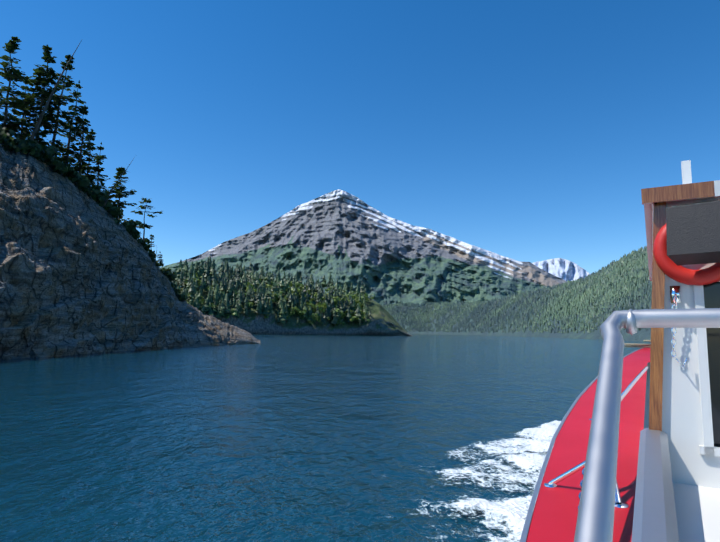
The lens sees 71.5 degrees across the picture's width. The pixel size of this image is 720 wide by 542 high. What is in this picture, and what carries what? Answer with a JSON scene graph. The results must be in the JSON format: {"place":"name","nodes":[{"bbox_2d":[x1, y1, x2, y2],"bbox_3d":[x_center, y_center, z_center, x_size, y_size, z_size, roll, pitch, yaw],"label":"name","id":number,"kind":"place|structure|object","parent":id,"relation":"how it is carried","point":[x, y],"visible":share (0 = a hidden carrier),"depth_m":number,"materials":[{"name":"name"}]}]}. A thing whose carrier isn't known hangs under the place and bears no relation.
{"place":"outdoors","nodes":[
{"label":"outdoors","id":0,"kind":"place"},
{"bbox_2d":[0,143,259,359],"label":"cliff rock","id":1,"kind":"object","parent":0,"point":[81,272],"visible":0.94,"depth_m":58.54,"materials":[{"name":"grey stone"}]},
{"bbox_2d":[0,36,33,135],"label":"conifer tree","id":2,"kind":"object","parent":1,"relation":"on","point":[14,102],"visible":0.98,"depth_m":67.84,"materials":[{"name":"green plant"}]},
{"bbox_2d":[10,80,36,138],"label":"conifer tree","id":3,"kind":"object","parent":1,"relation":"on","point":[21,108],"visible":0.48,"depth_m":71.50,"materials":[{"name":"green plant"}]},
{"bbox_2d":[8,44,67,143],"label":"conifer tree","id":4,"kind":"object","parent":1,"relation":"on","point":[49,73],"visible":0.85,"depth_m":71.42,"materials":[{"name":"green plant"}]},
{"bbox_2d":[33,54,78,167],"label":"conifer tree","id":5,"kind":"object","parent":1,"relation":"on","point":[69,83],"visible":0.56,"depth_m":74.38,"materials":[{"name":"green plant"}]},
{"bbox_2d":[30,40,81,140],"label":"bare tree trunk","id":6,"kind":"object","parent":1,"relation":"on","point":[33,134],"visible":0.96,"depth_m":70.28,"materials":[{"name":"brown wood"}]},
{"bbox_2d":[56,80,90,163],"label":"conifer tree","id":7,"kind":"object","parent":1,"relation":"on","point":[72,146],"visible":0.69,"depth_m":76.58,"materials":[{"name":"green plant"}]},
{"bbox_2d":[65,105,100,173],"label":"conifer tree","id":8,"kind":"object","parent":1,"relation":"on","point":[83,111],"visible":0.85,"depth_m":77.00,"materials":[{"name":"green plant"}]},
{"bbox_2d":[75,130,102,180],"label":"conifer tree","id":9,"kind":"object","parent":1,"relation":"on","point":[91,133],"visible":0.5,"depth_m":80.62,"materials":[{"name":"green plant"}]},
{"bbox_2d":[0,125,191,300],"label":"cliff rim shrubs","id":10,"kind":"object","parent":1,"relation":"on","point":[44,153],"visible":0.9,"depth_m":73.20,"materials":[{"name":"green plant"}]},
{"bbox_2d":[87,142,109,192],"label":"conifer tree","id":11,"kind":"object","parent":1,"relation":"on","point":[100,158],"visible":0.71,"depth_m":79.79,"materials":[{"name":"green plant"}]},
{"bbox_2d":[103,190,115,206],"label":"conifer tree","id":12,"kind":"object","parent":1,"relation":"on","point":[109,198],"visible":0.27,"depth_m":82.49,"materials":[{"name":"green plant"}]},
{"bbox_2d":[104,157,134,206],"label":"bare tree trunk","id":13,"kind":"object","parent":1,"relation":"on","point":[105,202],"visible":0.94,"depth_m":80.52,"materials":[{"name":"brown wood"}]},
{"bbox_2d":[105,167,136,218],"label":"conifer tree","id":14,"kind":"object","parent":1,"relation":"on","point":[119,189],"visible":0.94,"depth_m":82.76,"materials":[{"name":"green plant"}]},
{"bbox_2d":[131,197,162,242],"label":"conifer tree","id":15,"kind":"object","parent":1,"relation":"on","point":[144,226],"visible":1,"depth_m":88.02,"materials":[{"name":"green plant"}]},
{"bbox_2d":[146,234,154,247],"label":"conifer tree","id":16,"kind":"object","parent":1,"relation":"on","point":[151,238],"visible":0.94,"depth_m":89.76,"materials":[{"name":"green plant"}]},
{"bbox_2d":[176,277,411,335],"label":"headland","id":17,"kind":"structure","parent":0,"point":[382,322],"depth_m":419.95,"materials":[{"name":"green plant"}]},
{"bbox_2d":[166,256,371,326],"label":"forest trees","id":18,"kind":"object","parent":17,"relation":"on","point":[206,271],"visible":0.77,"depth_m":402.04,"materials":[{"name":"green plant"}]},
{"bbox_2d":[184,273,374,328],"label":"forest trees","id":19,"kind":"object","parent":17,"relation":"on","point":[321,306],"visible":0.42,"depth_m":432.89,"materials":[{"name":"green plant"}]},
{"bbox_2d":[0,334,650,541],"bbox_3d":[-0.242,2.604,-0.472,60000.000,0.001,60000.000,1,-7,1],"label":"lake water","id":20,"kind":"structure","parent":0,"point":[301,438],"depth_m":12.98,"materials":[{"name":"blue liquid"}]},
{"bbox_2d":[386,420,560,541],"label":"wake foam","id":21,"kind":"object","parent":20,"relation":"on","point":[514,511],"visible":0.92,"depth_m":9.24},
{"bbox_2d":[520,348,650,541],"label":"deck","id":22,"kind":"structure","parent":20,"relation":"on","point":[552,515],"depth_m":2.91,"materials":[{"name":"red paint"}]},
{"bbox_2d":[544,366,647,507],"bbox_3d":[1.645,1.004,3.324,0.466,0.560,3.965,-3,-8,30],"label":"deck railing","id":23,"kind":"object","parent":22,"relation":"on","point":[552,483],"visible":0.29,"depth_m":2.51,"materials":[{"name":"silver metal"}]},
{"bbox_2d":[574,308,719,541],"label":"handrail","id":24,"kind":"object","parent":22,"relation":"on","point":[595,520],"visible":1,"depth_m":0.61,"materials":[{"name":"silver metal"}]},
{"bbox_2d":[577,468,583,508],"bbox_3d":[0.920,0.992,2.027,0.076,0.188,0.873,-2,-8,23],"label":"chain","id":25,"kind":"object","parent":24,"relation":"hanging from","point":[581,486],"visible":0.02,"depth_m":2.30,"materials":[{"name":"silver metal"}]},
{"bbox_2d":[631,428,719,541],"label":"boat cockpit coaming","id":26,"kind":"object","parent":22,"relation":"on","point":[666,509],"visible":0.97,"depth_m":2.17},
{"bbox_2d":[641,160,719,488],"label":"boat cabin","id":27,"kind":"object","parent":22,"relation":"on","point":[684,408],"visible":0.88,"depth_m":2.88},
{"bbox_2d":[670,286,686,367],"bbox_3d":[1.831,0.320,2.885,0.079,0.475,0.079,-3,-8,30],"label":"chain","id":28,"kind":"object","parent":27,"relation":"attached to","point":[675,297],"visible":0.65,"depth_m":2.92,"materials":[{"name":"silver metal"}]},
{"bbox_2d":[653,224,719,284],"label":"lifebuoy","id":29,"kind":"object","parent":27,"relation":"attached to","point":[668,266],"visible":0.6,"depth_m":2.88,"materials":[{"name":"red plastic"}]},
{"bbox_2d":[666,200,719,265],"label":"speaker boat","id":30,"kind":"object","parent":27,"relation":"attached to","point":[693,233],"visible":1,"depth_m":2.62,"materials":[{"name":"black plastic"}]},
{"bbox_2d":[0,0,719,273],"label":"sky","id":31,"kind":"structure","parent":0,"point":[531,131],"materials":[{"name":"blue"}]},
{"bbox_2d":[160,189,567,305],"bbox_3d":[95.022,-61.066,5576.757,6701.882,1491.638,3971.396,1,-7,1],"label":"mountain","id":32,"kind":"structure","parent":0,"point":[342,236],"depth_m":4794.76,"materials":[{"name":"grey stone"}]},
{"bbox_2d":[388,270,650,341],"bbox_3d":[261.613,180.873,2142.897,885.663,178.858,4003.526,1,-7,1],"label":"hillside terrain","id":33,"kind":"structure","parent":0,"point":[642,334],"depth_m":954.55,"materials":[{"name":"green plant"}]},
{"bbox_2d":[382,246,651,332],"bbox_3d":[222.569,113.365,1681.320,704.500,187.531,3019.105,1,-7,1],"label":"forest hillside conifers","id":34,"kind":"object","parent":33,"relation":"on","point":[592,289],"visible":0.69,"depth_m":973.36,"materials":[{"name":"green plant"}]},
{"bbox_2d":[532,258,590,281],"bbox_3d":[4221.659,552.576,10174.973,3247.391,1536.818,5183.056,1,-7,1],"label":"snowy mountain","id":35,"kind":"structure","parent":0,"point":[564,269],"depth_m":9529.55,"materials":[{"name":"white snow"}]},
{"bbox_2d":[624,340,650,347],"bbox_3d":[5.347,1.347,9.249,0.570,0.135,1.188,-14,-17,65],"label":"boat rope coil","id":36,"kind":"object","parent":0,"point":[632,345],"visible":0.56,"depth_m":8.95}
]}

